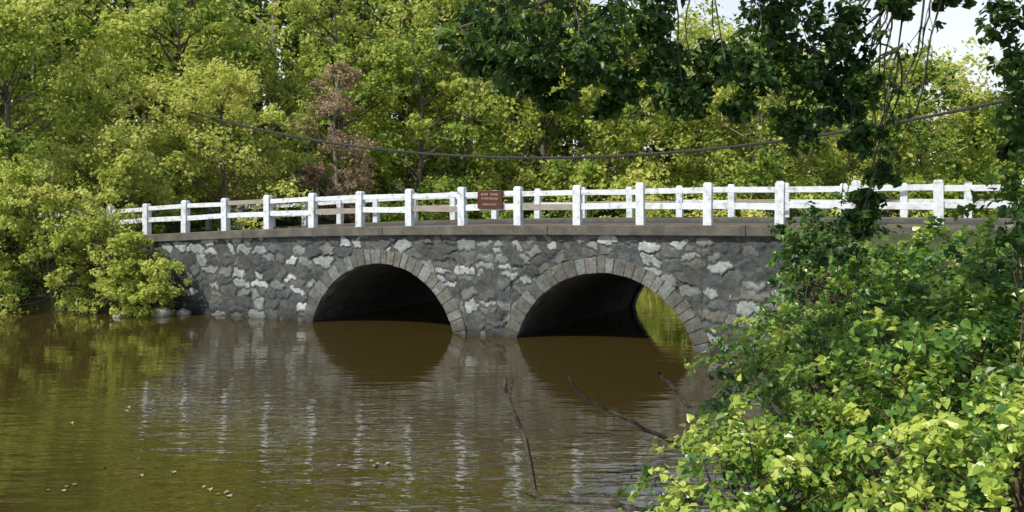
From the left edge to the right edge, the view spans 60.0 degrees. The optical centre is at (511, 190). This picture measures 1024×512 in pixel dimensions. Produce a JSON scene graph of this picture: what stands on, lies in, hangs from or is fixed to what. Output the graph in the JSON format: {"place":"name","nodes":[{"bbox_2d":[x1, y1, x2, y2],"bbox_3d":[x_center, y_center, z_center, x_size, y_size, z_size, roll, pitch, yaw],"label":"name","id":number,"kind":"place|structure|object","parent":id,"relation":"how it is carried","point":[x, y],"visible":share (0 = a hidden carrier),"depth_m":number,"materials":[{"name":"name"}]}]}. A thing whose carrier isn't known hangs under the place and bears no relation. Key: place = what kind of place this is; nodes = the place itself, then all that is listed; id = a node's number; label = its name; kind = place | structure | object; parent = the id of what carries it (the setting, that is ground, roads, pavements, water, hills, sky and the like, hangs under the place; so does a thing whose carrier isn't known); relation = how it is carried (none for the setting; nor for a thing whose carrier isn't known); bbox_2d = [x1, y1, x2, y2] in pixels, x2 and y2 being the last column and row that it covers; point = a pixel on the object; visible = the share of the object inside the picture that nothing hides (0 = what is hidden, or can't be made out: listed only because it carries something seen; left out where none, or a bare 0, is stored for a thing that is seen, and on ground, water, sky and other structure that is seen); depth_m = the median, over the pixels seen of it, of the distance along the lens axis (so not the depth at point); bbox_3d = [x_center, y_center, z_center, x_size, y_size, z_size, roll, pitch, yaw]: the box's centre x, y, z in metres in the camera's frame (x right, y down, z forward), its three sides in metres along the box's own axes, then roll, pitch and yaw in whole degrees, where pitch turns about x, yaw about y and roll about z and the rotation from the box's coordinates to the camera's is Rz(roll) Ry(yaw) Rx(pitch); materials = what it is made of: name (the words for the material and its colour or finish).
{"place":"outdoors","nodes":[
{"label":"outdoors","id":0,"kind":"place"},
{"bbox_2d":[0,286,792,511],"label":"river water","id":1,"kind":"structure","parent":0,"point":[250,414],"depth_m":16.14,"materials":[{"name":"brown liquid"}]},
{"bbox_2d":[112,311,126,316],"bbox_3d":[-12.465,4.032,28.286,0.473,0.334,0.388,0,0,0],"label":"shore rock","id":2,"kind":"object","parent":1,"relation":"in","point":[122,314],"visible":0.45,"depth_m":28.14,"materials":[{"name":"grey stone"}]},
{"bbox_2d":[150,307,171,315],"bbox_3d":[-11.278,3.978,28.523,0.656,0.455,0.527,0,0,0],"label":"shore rock","id":3,"kind":"object","parent":1,"relation":"in","point":[163,311],"visible":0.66,"depth_m":28.35,"materials":[{"name":"grey stone"}]},
{"bbox_2d":[175,308,191,314],"bbox_3d":[-10.699,4.037,28.903,0.486,0.376,0.426,0,0,40],"label":"shore rock","id":4,"kind":"object","parent":1,"relation":"in","point":[182,311],"visible":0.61,"depth_m":28.77,"materials":[{"name":"grey stone"}]},
{"bbox_2d":[48,406,389,495],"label":"floating leaves","id":5,"kind":"object","parent":1,"relation":"on","point":[210,489],"visible":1,"depth_m":12.52,"materials":[{"name":"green plant"}]},
{"bbox_2d":[503,378,711,511],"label":"dead branch","id":6,"kind":"object","parent":1,"relation":"on","point":[613,504],"visible":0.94,"depth_m":10.94,"materials":[{"name":"brown wood"}]},
{"bbox_2d":[567,376,686,453],"bbox_3d":[1.584,2.977,11.562,1.731,1.156,0.231,0,0,-11],"label":"dead branch","id":7,"kind":"object","parent":1,"relation":"in","point":[640,426],"visible":0.94,"depth_m":11.49,"materials":[{"name":"brown wood"}]},
{"bbox_2d":[657,371,715,432],"bbox_3d":[2.259,2.754,11.487,0.743,0.802,0.125,0,0,10],"label":"dead branch","id":8,"kind":"object","parent":1,"relation":"in","point":[683,400],"visible":0.83,"depth_m":11.48,"materials":[{"name":"brown wood"}]},
{"bbox_2d":[0,125,1022,511],"bbox_3d":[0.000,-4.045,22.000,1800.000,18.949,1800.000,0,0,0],"label":"ground","id":9,"kind":"structure","parent":0,"point":[46,305],"depth_m":29.95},
{"bbox_2d":[0,166,59,305],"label":"shore shrub","id":10,"kind":"object","parent":9,"relation":"on","point":[8,287],"visible":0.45,"depth_m":29.72,"materials":[{"name":"green plant"}]},
{"bbox_2d":[0,0,77,212],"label":"maple tree","id":11,"kind":"object","parent":9,"relation":"on","point":[24,94],"visible":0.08,"depth_m":35.85,"materials":[{"name":"green plant"}]},
{"bbox_2d":[0,0,88,245],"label":"maple tree","id":12,"kind":"object","parent":9,"relation":"on","point":[23,50],"visible":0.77,"depth_m":31.59,"materials":[{"name":"green plant"}]},
{"bbox_2d":[0,1,112,213],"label":"deciduous tree","id":13,"kind":"object","parent":9,"relation":"on","point":[2,106],"visible":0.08,"depth_m":39.73,"materials":[{"name":"green plant"}]},
{"bbox_2d":[0,156,118,314],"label":"shore shrub","id":14,"kind":"object","parent":9,"relation":"on","point":[25,181],"visible":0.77,"depth_m":28.80,"materials":[{"name":"green plant"}]},
{"bbox_2d":[39,209,155,314],"bbox_3d":[-13.531,2.651,29.656,4.040,4.039,3.588,0,0,0],"label":"shore shrub","id":15,"kind":"object","parent":9,"relation":"on","point":[119,242],"visible":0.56,"depth_m":28.83,"materials":[{"name":"green plant"}]},
{"bbox_2d":[26,116,180,263],"bbox_3d":[-15.051,0.695,32.755,5.253,6.685,4.822,0,0,0],"label":"shrub","id":16,"kind":"object","parent":9,"relation":"on","point":[122,163],"visible":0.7,"depth_m":31.80,"materials":[{"name":"green plant"}]},
{"bbox_2d":[25,44,197,234],"bbox_3d":[-16.012,-1.752,36.442,7.150,8.513,5.726,0,0,40],"label":"willow tree","id":17,"kind":"object","parent":9,"relation":"on","point":[105,104],"visible":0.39,"depth_m":35.59,"materials":[{"name":"green plant"}]},
{"bbox_2d":[11,0,256,210],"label":"deciduous tree","id":18,"kind":"object","parent":9,"relation":"on","point":[100,46],"visible":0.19,"depth_m":42.21,"materials":[{"name":"green plant"}]},
{"bbox_2d":[87,248,191,317],"bbox_3d":[-11.959,3.161,28.947,3.193,2.561,3.130,0,0,0],"label":"shore shrub","id":19,"kind":"object","parent":9,"relation":"on","point":[155,285],"visible":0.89,"depth_m":28.16,"materials":[{"name":"green plant"}]},
{"bbox_2d":[85,0,280,232],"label":"deciduous tree","id":20,"kind":"object","parent":9,"relation":"on","point":[141,21],"visible":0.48,"depth_m":40.01,"materials":[{"name":"green plant"}]},
{"bbox_2d":[125,53,331,230],"bbox_3d":[-12.054,-1.609,36.875,8.097,8.290,7.686,0,0,43],"label":"willow tree","id":21,"kind":"object","parent":9,"relation":"on","point":[240,83],"visible":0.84,"depth_m":36.46,"materials":[{"name":"green plant"}]},
{"bbox_2d":[153,0,375,204],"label":"deciduous tree","id":22,"kind":"object","parent":9,"relation":"on","point":[271,30],"visible":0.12,"depth_m":48.87,"materials":[{"name":"green plant"}]},
{"bbox_2d":[285,59,379,224],"bbox_3d":[-7.910,-1.813,39.667,4.136,8.271,4.373,0,0,-26],"label":"rusty leaved tree","id":23,"kind":"object","parent":9,"relation":"on","point":[319,170],"visible":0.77,"depth_m":39.95,"materials":[{"name":"brown plant"}]},
{"bbox_2d":[228,0,437,221],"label":"deciduous tree","id":24,"kind":"object","parent":9,"relation":"on","point":[372,84],"visible":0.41,"depth_m":46.43,"materials":[{"name":"green plant"}]},
{"bbox_2d":[321,0,470,204],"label":"deciduous tree","id":25,"kind":"object","parent":9,"relation":"on","point":[394,32],"visible":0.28,"depth_m":53.91,"materials":[{"name":"green plant"}]},
{"bbox_2d":[338,26,502,220],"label":"deciduous tree","id":26,"kind":"object","parent":9,"relation":"on","point":[406,168],"visible":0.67,"depth_m":46.94,"materials":[{"name":"green plant"}]},
{"bbox_2d":[391,0,548,218],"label":"deciduous tree","id":27,"kind":"object","parent":9,"relation":"on","point":[481,165],"visible":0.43,"depth_m":50.14,"materials":[{"name":"green plant"}]},
{"bbox_2d":[1,136,1023,228],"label":"understory thicket","id":28,"kind":"object","parent":9,"relation":"on","point":[491,184],"visible":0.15,"depth_m":46.61,"materials":[{"name":"green plant"}]},
{"bbox_2d":[4,0,1023,212],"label":"distant trees","id":29,"kind":"object","parent":9,"relation":"on","point":[77,22],"visible":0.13,"depth_m":64.13,"materials":[{"name":"green plant"}]},
{"bbox_2d":[21,179,1023,355],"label":"stone arch bridge","id":30,"kind":"structure","parent":9,"relation":"on","point":[517,278],"depth_m":25.05,"materials":[{"name":"stone"}]},
{"bbox_2d":[477,190,502,208],"bbox_3d":[-0.603,0.263,24.560,0.760,0.510,0.090,0,0,25],"label":"brown river sign","id":31,"kind":"object","parent":30,"relation":"attached to","point":[489,199],"visible":1,"depth_m":24.51,"materials":[{"name":"paint"}]},
{"bbox_2d":[461,0,634,217],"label":"deciduous tree","id":32,"kind":"object","parent":9,"relation":"on","point":[521,136],"visible":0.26,"depth_m":49.68,"materials":[{"name":"green plant"}]},
{"bbox_2d":[524,1,700,216],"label":"deciduous tree","id":33,"kind":"object","parent":9,"relation":"on","point":[600,181],"visible":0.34,"depth_m":47.96,"materials":[{"name":"green plant"}]},
{"bbox_2d":[587,0,745,214],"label":"deciduous tree","id":34,"kind":"object","parent":9,"relation":"on","point":[694,30],"visible":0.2,"depth_m":51.41,"materials":[{"name":"green plant"}]},
{"bbox_2d":[618,463,786,511],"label":"riverbank shrub","id":35,"kind":"object","parent":9,"relation":"on","point":[715,503],"visible":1,"depth_m":7.38,"materials":[{"name":"green plant"}]},
{"bbox_2d":[433,0,1023,240],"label":"overhanging oak tree","id":36,"kind":"object","parent":9,"relation":"on","point":[655,23],"visible":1,"depth_m":9.82,"materials":[{"name":"green plant"}]},
{"bbox_2d":[567,175,932,217],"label":"bank thicket","id":37,"kind":"object","parent":9,"relation":"on","point":[652,197],"visible":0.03,"depth_m":44.64,"materials":[{"name":"green plant"}]},
{"bbox_2d":[649,19,867,216],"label":"deciduous tree","id":38,"kind":"object","parent":9,"relation":"on","point":[762,122],"visible":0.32,"depth_m":46.75,"materials":[{"name":"green plant"}]},
{"bbox_2d":[612,374,908,511],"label":"riverbank shrub","id":39,"kind":"object","parent":9,"relation":"on","point":[772,471],"visible":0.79,"depth_m":8.77,"materials":[{"name":"green plant"}]},
{"bbox_2d":[683,44,886,213],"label":"deciduous tree","id":40,"kind":"object","parent":9,"relation":"on","point":[743,128],"visible":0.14,"depth_m":52.80,"materials":[{"name":"green plant"}]},
{"bbox_2d":[711,285,902,408],"bbox_3d":[6.031,2.705,16.026,3.644,1.952,3.589,0,0,-28],"label":"riverbank shrub","id":41,"kind":"object","parent":9,"relation":"on","point":[771,323],"visible":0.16,"depth_m":16.27,"materials":[{"name":"green plant"}]},
{"bbox_2d":[684,294,934,467],"bbox_3d":[4.169,2.731,12.512,3.454,2.584,3.647,0,0,31],"label":"riverbank shrub","id":42,"kind":"object","parent":9,"relation":"on","point":[770,385],"visible":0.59,"depth_m":12.27,"materials":[{"name":"green plant"}]},
{"bbox_2d":[767,189,907,403],"bbox_3d":[5.298,1.879,14.186,2.274,3.798,1.684,0,0,0],"label":"dark sapling","id":43,"kind":"object","parent":9,"relation":"on","point":[839,244],"visible":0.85,"depth_m":14.10,"materials":[{"name":"green plant"}]},
{"bbox_2d":[764,223,918,316],"bbox_3d":[6.696,1.756,17.783,3.240,2.283,3.354,0,0,-28],"label":"riverbank shrub","id":44,"kind":"object","parent":9,"relation":"on","point":[849,266],"visible":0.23,"depth_m":17.86,"materials":[{"name":"green plant"}]},
{"bbox_2d":[752,315,1023,511],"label":"riverbank shrub","id":45,"kind":"object","parent":9,"relation":"on","point":[881,412],"visible":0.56,"depth_m":8.49,"materials":[{"name":"green plant"}]},
{"bbox_2d":[804,37,991,216],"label":"deciduous tree","id":46,"kind":"object","parent":9,"relation":"on","point":[905,152],"visible":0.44,"depth_m":48.55,"materials":[{"name":"green plant"}]},
{"bbox_2d":[792,235,1023,418],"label":"riverbank shrub","id":47,"kind":"object","parent":9,"relation":"on","point":[890,309],"visible":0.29,"depth_m":12.52,"materials":[{"name":"green plant"}]},
{"bbox_2d":[803,215,1023,340],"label":"riverbank shrub","id":48,"kind":"object","parent":9,"relation":"on","point":[918,251],"visible":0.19,"depth_m":14.20,"materials":[{"name":"green plant"}]},
{"bbox_2d":[810,258,1023,486],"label":"riverbank shrub","id":49,"kind":"object","parent":9,"relation":"on","point":[965,333],"visible":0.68,"depth_m":9.05,"materials":[{"name":"green plant"}]},
{"bbox_2d":[821,36,1013,215],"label":"deciduous tree","id":50,"kind":"object","parent":9,"relation":"on","point":[965,85],"visible":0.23,"depth_m":54.08,"materials":[{"name":"green plant"}]},
{"bbox_2d":[829,365,1023,511],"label":"riverbank shrub","id":51,"kind":"object","parent":9,"relation":"on","point":[990,461],"visible":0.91,"depth_m":6.63,"materials":[{"name":"green plant"}]},
{"bbox_2d":[848,464,1010,511],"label":"riverbank shrub","id":52,"kind":"object","parent":9,"relation":"on","point":[911,492],"visible":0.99,"depth_m":6.12,"materials":[{"name":"green plant"}]},
{"bbox_2d":[880,214,1023,412],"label":"riverbank shrub","id":53,"kind":"object","parent":9,"relation":"on","point":[1005,288],"visible":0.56,"depth_m":10.35,"materials":[{"name":"green plant"}]},
{"bbox_2d":[945,45,1023,216],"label":"deciduous tree","id":54,"kind":"object","parent":9,"relation":"on","point":[989,112],"visible":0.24,"depth_m":52.78,"materials":[{"name":"green plant"}]},
{"bbox_2d":[951,149,1023,340],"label":"dark sapling","id":55,"kind":"object","parent":9,"relation":"on","point":[1012,186],"visible":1,"depth_m":9.14,"materials":[{"name":"green plant"}]},
{"bbox_2d":[991,128,1023,177],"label":"deciduous tree","id":56,"kind":"object","parent":9,"relation":"on","point":[1013,167],"visible":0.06,"depth_m":56.56,"materials":[{"name":"green plant"}]},
{"bbox_2d":[11,221,1015,241],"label":"road","id":57,"kind":"structure","parent":0,"point":[772,222],"depth_m":27.44,"materials":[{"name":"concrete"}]},
{"bbox_2d":[481,224,962,225],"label":"road centre line","id":58,"kind":"object","parent":57,"relation":"on","point":[889,224],"visible":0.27,"depth_m":23.84,"materials":[{"name":"yellow paint"}]},
{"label":"utility pole","id":59,"kind":"object","parent":57,"relation":"on","visible":0},
{"bbox_2d":[16,43,1018,158],"bbox_3d":[-1.001,-4.912,30.751,55.382,7.756,0.086,0,0,23],"label":"overhead cable","id":60,"kind":"object","parent":59,"relation":"attached to","point":[679,151],"visible":0.73,"depth_m":29.40,"materials":[{"name":"rubber"}]},
{"bbox_2d":[11,0,1023,173],"label":"sky","id":61,"kind":"structure","parent":0,"point":[960,21],"materials":[{"name":"white"}]}
]}

